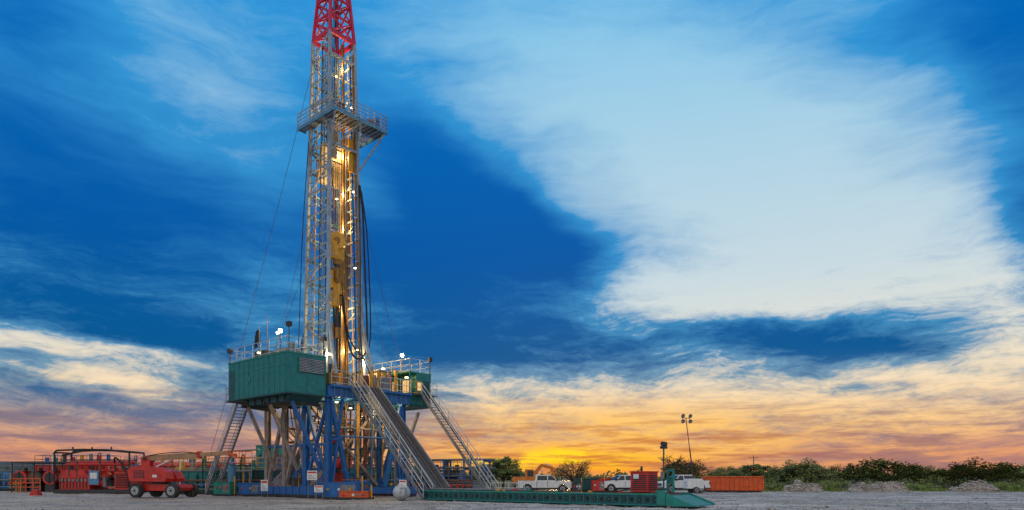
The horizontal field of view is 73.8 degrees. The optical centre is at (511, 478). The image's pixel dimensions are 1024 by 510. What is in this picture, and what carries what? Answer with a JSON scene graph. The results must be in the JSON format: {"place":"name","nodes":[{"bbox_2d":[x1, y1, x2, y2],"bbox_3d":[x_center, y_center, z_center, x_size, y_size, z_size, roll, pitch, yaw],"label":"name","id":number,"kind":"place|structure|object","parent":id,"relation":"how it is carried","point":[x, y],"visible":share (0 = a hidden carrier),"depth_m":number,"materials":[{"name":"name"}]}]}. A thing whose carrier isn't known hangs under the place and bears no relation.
{"place":"outdoors","nodes":[
{"label":"outdoors","id":0,"kind":"place"},
{"bbox_2d":[140,462,201,491],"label":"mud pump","id":1,"kind":"object","parent":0,"point":[173,464],"visible":0.04,"depth_m":76.72,"materials":[{"name":"metal"}]},
{"bbox_2d":[253,444,291,462],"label":"shaker house","id":2,"kind":"structure","parent":0,"point":[260,450],"depth_m":76.88,"materials":[{"name":"green paint"}]},
{"bbox_2d":[0,461,1007,480],"bbox_3d":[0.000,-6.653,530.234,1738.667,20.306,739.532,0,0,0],"label":"hills","id":3,"kind":"structure","parent":0,"point":[18,467],"depth_m":581.17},
{"bbox_2d":[0,480,1023,509],"bbox_3d":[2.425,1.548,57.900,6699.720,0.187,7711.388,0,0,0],"label":"ground","id":4,"kind":"structure","parent":0,"point":[756,501],"depth_m":44.04,"materials":[{"name":"grey gravel"}]},
{"bbox_2d":[0,461,31,490],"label":"railing","id":5,"kind":"object","parent":4,"relation":"on","point":[5,480],"visible":0.48,"depth_m":83.85,"materials":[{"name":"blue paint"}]},
{"bbox_2d":[11,478,40,492],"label":"safety barrier","id":6,"kind":"object","parent":4,"relation":"on","point":[20,482],"visible":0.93,"depth_m":72.14,"materials":[{"name":"orange metal"}]},
{"bbox_2d":[29,489,42,495],"bbox_3d":[-41.856,1.208,60.000,0.800,0.543,0.680,0,0,0],"label":"fuel hose reel","id":7,"kind":"object","parent":4,"relation":"on","point":[35,492],"visible":1,"depth_m":59.66,"materials":[{"name":"red paint"}]},
{"bbox_2d":[11,462,70,491],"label":"horizontal tank bank","id":8,"kind":"structure","parent":4,"relation":"on","point":[46,477],"depth_m":78.90,"materials":[{"name":"red paint"}]},
{"bbox_2d":[35,453,120,488],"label":"mud tank","id":9,"kind":"object","parent":4,"relation":"on","point":[49,467],"visible":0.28,"depth_m":84.70,"materials":[{"name":"red metal"}]},
{"bbox_2d":[53,447,144,492],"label":"mud pump","id":10,"kind":"object","parent":4,"relation":"on","point":[82,480],"visible":0.98,"depth_m":69.08,"materials":[{"name":"metal"}]},
{"bbox_2d":[124,455,190,469],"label":"mud tank","id":11,"kind":"object","parent":4,"relation":"on","point":[134,458],"visible":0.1,"depth_m":83.65,"materials":[{"name":"metal"}]},
{"bbox_2d":[127,450,251,497],"bbox_3d":[-25.429,-0.332,53.922,10.075,3.653,2.540,0,0,14],"label":"boom lift","id":12,"kind":"object","parent":4,"relation":"on","point":[160,478],"visible":1,"depth_m":53.75,"materials":[{"name":"red paint"}]},
{"bbox_2d":[168,456,227,493],"bbox_3d":[-30.261,-0.386,65.825,5.000,3.732,3.050,0,0,3],"label":"mud tank","id":13,"kind":"object","parent":4,"relation":"on","point":[194,475],"visible":0.52,"depth_m":64.77,"materials":[{"name":"metal"}]},
{"bbox_2d":[198,461,239,469],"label":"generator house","id":14,"kind":"structure","parent":4,"relation":"on","point":[209,462],"depth_m":80.70,"materials":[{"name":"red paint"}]},
{"bbox_2d":[212,476,236,495],"bbox_3d":[-25.177,0.640,59.989,1.860,1.680,1.110,0,0,11],"label":"control cabinet","id":15,"kind":"object","parent":4,"relation":"on","point":[225,488],"visible":0.98,"depth_m":59.55,"materials":[{"name":"metal"}]},
{"bbox_2d":[223,449,258,493],"bbox_3d":[-25.058,-0.643,62.998,3.210,4.273,0.948,0,0,0],"label":"mud gas separator","id":16,"kind":"object","parent":4,"relation":"on","point":[231,470],"visible":0.45,"depth_m":62.98,"materials":[{"name":"blue paint"}]},
{"bbox_2d":[237,483,260,495],"bbox_3d":[-22.594,0.690,59.989,2.660,1.580,1.310,0,0,11],"label":"tool box","id":17,"kind":"object","parent":4,"relation":"on","point":[247,489],"visible":0.73,"depth_m":59.44,"materials":[{"name":"metal"}]},
{"bbox_2d":[218,454,281,492],"bbox_3d":[-25.226,-0.436,65.827,5.600,3.832,3.050,0,0,9],"label":"mud tank","id":18,"kind":"object","parent":4,"relation":"on","point":[257,474],"visible":0.25,"depth_m":64.83,"materials":[{"name":"metal"}]},
{"bbox_2d":[261,480,267,496],"bbox_3d":[-20.308,0.800,56.018,0.600,1.400,0.084,0,0,6],"label":"warning sign","id":19,"kind":"object","parent":4,"relation":"on","point":[264,485],"visible":1,"depth_m":55.98,"materials":[{"name":"grey metal"}]},
{"bbox_2d":[273,473,301,486],"bbox_3d":[-19.066,0.490,57.986,2.260,1.980,1.110,0,0,17],"label":"control cabinet","id":20,"kind":"object","parent":4,"relation":"on","point":[292,482],"visible":0.46,"depth_m":57.62,"materials":[{"name":"metal"}]},
{"bbox_2d":[256,454,323,486],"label":"mud tank","id":21,"kind":"object","parent":4,"relation":"on","point":[314,468],"visible":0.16,"depth_m":72.59,"materials":[{"name":"metal"}]},
{"bbox_2d":[307,471,316,498],"bbox_3d":[-14.930,0.450,51.018,0.800,2.100,0.084,0,0,11],"label":"warning sign","id":22,"kind":"object","parent":4,"relation":"on","point":[311,475],"visible":1,"depth_m":50.99,"materials":[{"name":"grey metal"}]},
{"bbox_2d":[314,485,322,498],"bbox_3d":[-14.159,1.000,50.018,0.700,1.000,0.084,0,0,11],"label":"warning sign","id":23,"kind":"object","parent":4,"relation":"on","point":[317,488],"visible":1,"depth_m":49.98,"materials":[{"name":"grey metal"}]},
{"bbox_2d":[323,404,349,481],"bbox_3d":[-14.521,-2.425,57.381,1.662,7.750,4.069,0,0,-34],"label":"blowout preventer","id":24,"kind":"object","parent":4,"relation":"on","point":[339,476],"visible":0.25,"depth_m":57.43,"materials":[{"name":"metal"}]},
{"bbox_2d":[321,476,366,498],"bbox_3d":[-12.394,0.640,50.484,3.260,1.680,1.310,0,0,23],"label":"tool box","id":25,"kind":"object","parent":4,"relation":"on","point":[331,490],"visible":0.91,"depth_m":50.01,"materials":[{"name":"metal"}]},
{"bbox_2d":[205,0,498,499],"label":"drilling rig","id":26,"kind":"object","parent":4,"relation":"on","point":[269,382],"visible":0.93,"depth_m":57.11,"materials":[{"name":"metal"}]},
{"bbox_2d":[337,485,373,498],"bbox_3d":[-11.293,0.965,49.489,2.460,1.030,1.010,0,0,11],"label":"tool box","id":27,"kind":"object","parent":4,"relation":"on","point":[355,494],"visible":1,"depth_m":49.06,"materials":[{"name":"metal"}]},
{"bbox_2d":[342,479,368,487],"bbox_3d":[-11.982,0.755,52.109,2.320,1.390,1.300,0,0,41],"label":"choke manifold","id":28,"kind":"object","parent":4,"relation":"on","point":[355,480],"visible":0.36,"depth_m":51.92,"materials":[{"name":"blue paint"}]},
{"bbox_2d":[350,456,409,485],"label":"mud tank","id":29,"kind":"object","parent":4,"relation":"on","point":[390,481],"visible":0.08,"depth_m":74.53,"materials":[{"name":"teal metal"}]},
{"bbox_2d":[393,478,410,499],"bbox_3d":[-7.682,0.741,47.500,1.240,1.535,1.116,0,0,0],"label":"tank","id":30,"kind":"object","parent":4,"relation":"on","point":[398,492],"visible":0.89,"depth_m":47.13,"materials":[{"name":"white metal"}]},
{"bbox_2d":[399,480,406,499],"bbox_3d":[-7.511,0.800,47.018,0.500,1.400,0.084,0,0,0],"label":"warning sign","id":31,"kind":"object","parent":4,"relation":"on","point":[402,483],"visible":1,"depth_m":46.98,"materials":[{"name":"grey metal"}]},
{"bbox_2d":[409,458,466,492],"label":"mud tank","id":32,"kind":"object","parent":4,"relation":"on","point":[456,472],"visible":0.24,"depth_m":68.93,"materials":[{"name":"blue metal"}]},
{"bbox_2d":[420,458,494,489],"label":"pipe rack","id":33,"kind":"object","parent":4,"relation":"on","point":[489,460],"visible":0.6,"depth_m":67.34,"materials":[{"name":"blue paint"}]},
{"bbox_2d":[443,469,483,488],"bbox_3d":[-4.755,0.327,61.839,4.000,2.307,2.650,0,0,23],"label":"trip tank","id":34,"kind":"object","parent":4,"relation":"on","point":[470,484],"visible":0.44,"depth_m":60.74,"materials":[{"name":"grey metal"}]},
{"bbox_2d":[467,462,498,480],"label":"live oak tree","id":35,"kind":"object","parent":4,"relation":"on","point":[474,478],"visible":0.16,"depth_m":118.86,"materials":[{"name":"green plant"}]},
{"bbox_2d":[480,456,521,488],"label":"mesquite tree","id":36,"kind":"object","parent":4,"relation":"on","point":[503,469],"visible":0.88,"depth_m":103.98,"materials":[{"name":"green plant"}]},
{"bbox_2d":[0,492,1023,509],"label":"loose stones","id":37,"kind":"object","parent":4,"relation":"on","point":[827,506],"visible":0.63,"depth_m":38.24,"materials":[{"name":"gravel"}]},
{"bbox_2d":[3,463,1021,482],"bbox_3d":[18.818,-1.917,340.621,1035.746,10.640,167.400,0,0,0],"label":"distant trees","id":38,"kind":"object","parent":4,"relation":"on","point":[601,476],"visible":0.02,"depth_m":296.29,"materials":[{"name":"green plant"}]},
{"bbox_2d":[511,463,554,488],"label":"excavator","id":39,"kind":"object","parent":4,"relation":"on","point":[530,474],"visible":0.45,"depth_m":87.07,"materials":[{"name":"orange metal"}]},
{"bbox_2d":[517,475,571,490],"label":"pickup truck","id":40,"kind":"object","parent":4,"relation":"on","point":[545,482],"visible":0.84,"depth_m":74.06,"materials":[{"name":"white paint"}]},
{"bbox_2d":[424,441,714,506],"bbox_3d":[2.365,-0.287,42.926,20.600,3.514,2.880,0,0,41],"label":"pipe catwalk","id":41,"kind":"object","parent":4,"relation":"on","point":[663,498],"visible":1,"depth_m":39.69,"materials":[{"name":"metal"}]},
{"bbox_2d":[583,466,658,491],"bbox_3d":[6.254,0.037,39.436,4.306,1.475,1.252,0,0,38],"label":"hydraulic power unit","id":42,"kind":"object","parent":41,"relation":"on","point":[643,481],"visible":0.97,"depth_m":38.10,"materials":[{"name":"red paint"}]},
{"bbox_2d":[549,459,592,481],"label":"bare tree","id":43,"kind":"object","parent":4,"relation":"on","point":[578,472],"visible":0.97,"depth_m":104.33,"materials":[{"name":"brown plant"}]},
{"bbox_2d":[571,478,581,490],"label":"air compressor","id":44,"kind":"object","parent":4,"relation":"on","point":[576,486],"visible":0.8,"depth_m":73.50,"materials":[{"name":"metal"}]},
{"bbox_2d":[573,478,598,490],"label":"steel bin","id":45,"kind":"object","parent":4,"relation":"on","point":[586,484],"visible":0.47,"depth_m":78.99,"materials":[{"name":"green metal"}]},
{"bbox_2d":[591,476,604,490],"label":"welding unit","id":46,"kind":"object","parent":4,"relation":"on","point":[597,485],"visible":0.91,"depth_m":75.50,"materials":[{"name":"metal"}]},
{"bbox_2d":[604,475,630,490],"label":"sport utility vehicle","id":47,"kind":"object","parent":4,"relation":"on","point":[620,482],"visible":0.47,"depth_m":75.96,"materials":[{"name":"white paint"}]},
{"bbox_2d":[660,462,699,477],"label":"mesquite tree","id":48,"kind":"object","parent":4,"relation":"on","point":[666,467],"visible":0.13,"depth_m":124.14,"materials":[{"name":"green plant"}]},
{"bbox_2d":[658,475,710,492],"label":"pickup truck","id":49,"kind":"object","parent":4,"relation":"on","point":[679,479],"visible":0.42,"depth_m":72.95,"materials":[{"name":"white paint"}]},
{"bbox_2d":[659,455,713,475],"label":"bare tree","id":50,"kind":"object","parent":4,"relation":"on","point":[688,469],"visible":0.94,"depth_m":113.77,"materials":[{"name":"green plant"}]},
{"bbox_2d":[706,465,747,475],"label":"live oak tree","id":51,"kind":"object","parent":4,"relation":"on","point":[733,471],"visible":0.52,"depth_m":123.92,"materials":[{"name":"green plant"}]},
{"bbox_2d":[701,476,763,491],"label":"roll off container","id":52,"kind":"object","parent":4,"relation":"on","point":[736,483],"visible":0.95,"depth_m":74.84,"materials":[{"name":"orange metal"}]},
{"bbox_2d":[474,474,1023,488],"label":"understorey shrubs","id":53,"kind":"object","parent":4,"relation":"on","point":[935,482],"visible":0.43,"depth_m":109.13,"materials":[{"name":"green plant"}]},
{"bbox_2d":[735,464,769,475],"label":"mesquite tree","id":54,"kind":"object","parent":4,"relation":"on","point":[758,468],"visible":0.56,"depth_m":128.71,"materials":[{"name":"green plant"}]},
{"bbox_2d":[765,484,776,490],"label":"green bush","id":55,"kind":"object","parent":4,"relation":"on","point":[773,486],"visible":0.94,"depth_m":83.99,"materials":[{"name":"green plant"}]},
{"bbox_2d":[760,467,792,487],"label":"live oak tree","id":56,"kind":"object","parent":4,"relation":"on","point":[764,474],"visible":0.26,"depth_m":117.55,"materials":[{"name":"green plant"}]},
{"bbox_2d":[781,479,823,491],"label":"rubble pile","id":57,"kind":"object","parent":4,"relation":"on","point":[797,485],"visible":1,"depth_m":77.38,"materials":[{"name":"stone"}]},
{"bbox_2d":[765,457,842,482],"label":"live oak tree","id":58,"kind":"object","parent":4,"relation":"on","point":[805,470],"visible":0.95,"depth_m":109.86,"materials":[{"name":"green plant"}]},
{"bbox_2d":[819,480,843,490],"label":"green bush","id":59,"kind":"object","parent":4,"relation":"on","point":[829,485],"visible":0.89,"depth_m":83.69,"materials":[{"name":"green plant"}]},
{"bbox_2d":[820,464,866,485],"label":"live oak tree","id":60,"kind":"object","parent":4,"relation":"on","point":[841,470],"visible":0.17,"depth_m":121.24,"materials":[{"name":"green plant"}]},
{"bbox_2d":[842,481,913,491],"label":"rubble pile","id":61,"kind":"object","parent":4,"relation":"on","point":[889,486],"visible":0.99,"depth_m":77.06,"materials":[{"name":"stone"}]},
{"bbox_2d":[835,457,932,481],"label":"live oak tree","id":62,"kind":"object","parent":4,"relation":"on","point":[896,469],"visible":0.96,"depth_m":107.65,"materials":[{"name":"green plant"}]},
{"bbox_2d":[902,464,943,483],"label":"live oak tree","id":63,"kind":"object","parent":4,"relation":"on","point":[929,467],"visible":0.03,"depth_m":123.48,"materials":[{"name":"green plant"}]},
{"bbox_2d":[904,483,941,490],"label":"green bush","id":64,"kind":"object","parent":4,"relation":"on","point":[930,485],"visible":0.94,"depth_m":83.49,"materials":[{"name":"green plant"}]},
{"bbox_2d":[919,469,952,485],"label":"mesquite tree","id":65,"kind":"object","parent":4,"relation":"on","point":[930,475],"visible":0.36,"depth_m":115.22,"materials":[{"name":"green plant"}]},
{"bbox_2d":[945,479,1006,491],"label":"rubble pile","id":66,"kind":"object","parent":4,"relation":"on","point":[978,485],"visible":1,"depth_m":77.28,"materials":[{"name":"stone"}]},
{"bbox_2d":[932,456,1023,483],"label":"live oak tree","id":67,"kind":"object","parent":4,"relation":"on","point":[960,472],"visible":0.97,"depth_m":106.02,"materials":[{"name":"green plant"}]},
{"bbox_2d":[985,462,1023,483],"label":"live oak tree","id":68,"kind":"object","parent":4,"relation":"on","point":[1014,474],"visible":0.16,"depth_m":117.26,"materials":[{"name":"green plant"}]},
{"bbox_2d":[992,481,1023,490],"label":"green bush","id":69,"kind":"object","parent":4,"relation":"on","point":[1002,485],"visible":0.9,"depth_m":84.05,"materials":[{"name":"green plant"}]},
{"bbox_2d":[0,0,1023,476],"label":"sky","id":70,"kind":"structure","parent":0,"point":[794,229],"materials":[{"name":"blue"}]},
{"bbox_2d":[599,478,617,490],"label":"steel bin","id":71,"kind":"object","parent":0,"point":[607,479],"visible":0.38,"depth_m":78.06,"materials":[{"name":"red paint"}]},
{"bbox_2d":[681,414,710,492],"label":"light tower","id":72,"kind":"structure","parent":0,"point":[692,485],"depth_m":69.59,"materials":[{"name":"white metal"}]},
{"bbox_2d":[762,487,1023,491],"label":"roadside grass","id":73,"kind":"structure","parent":0,"point":[923,490],"depth_m":83.37,"materials":[{"name":"green plant"}]}
]}

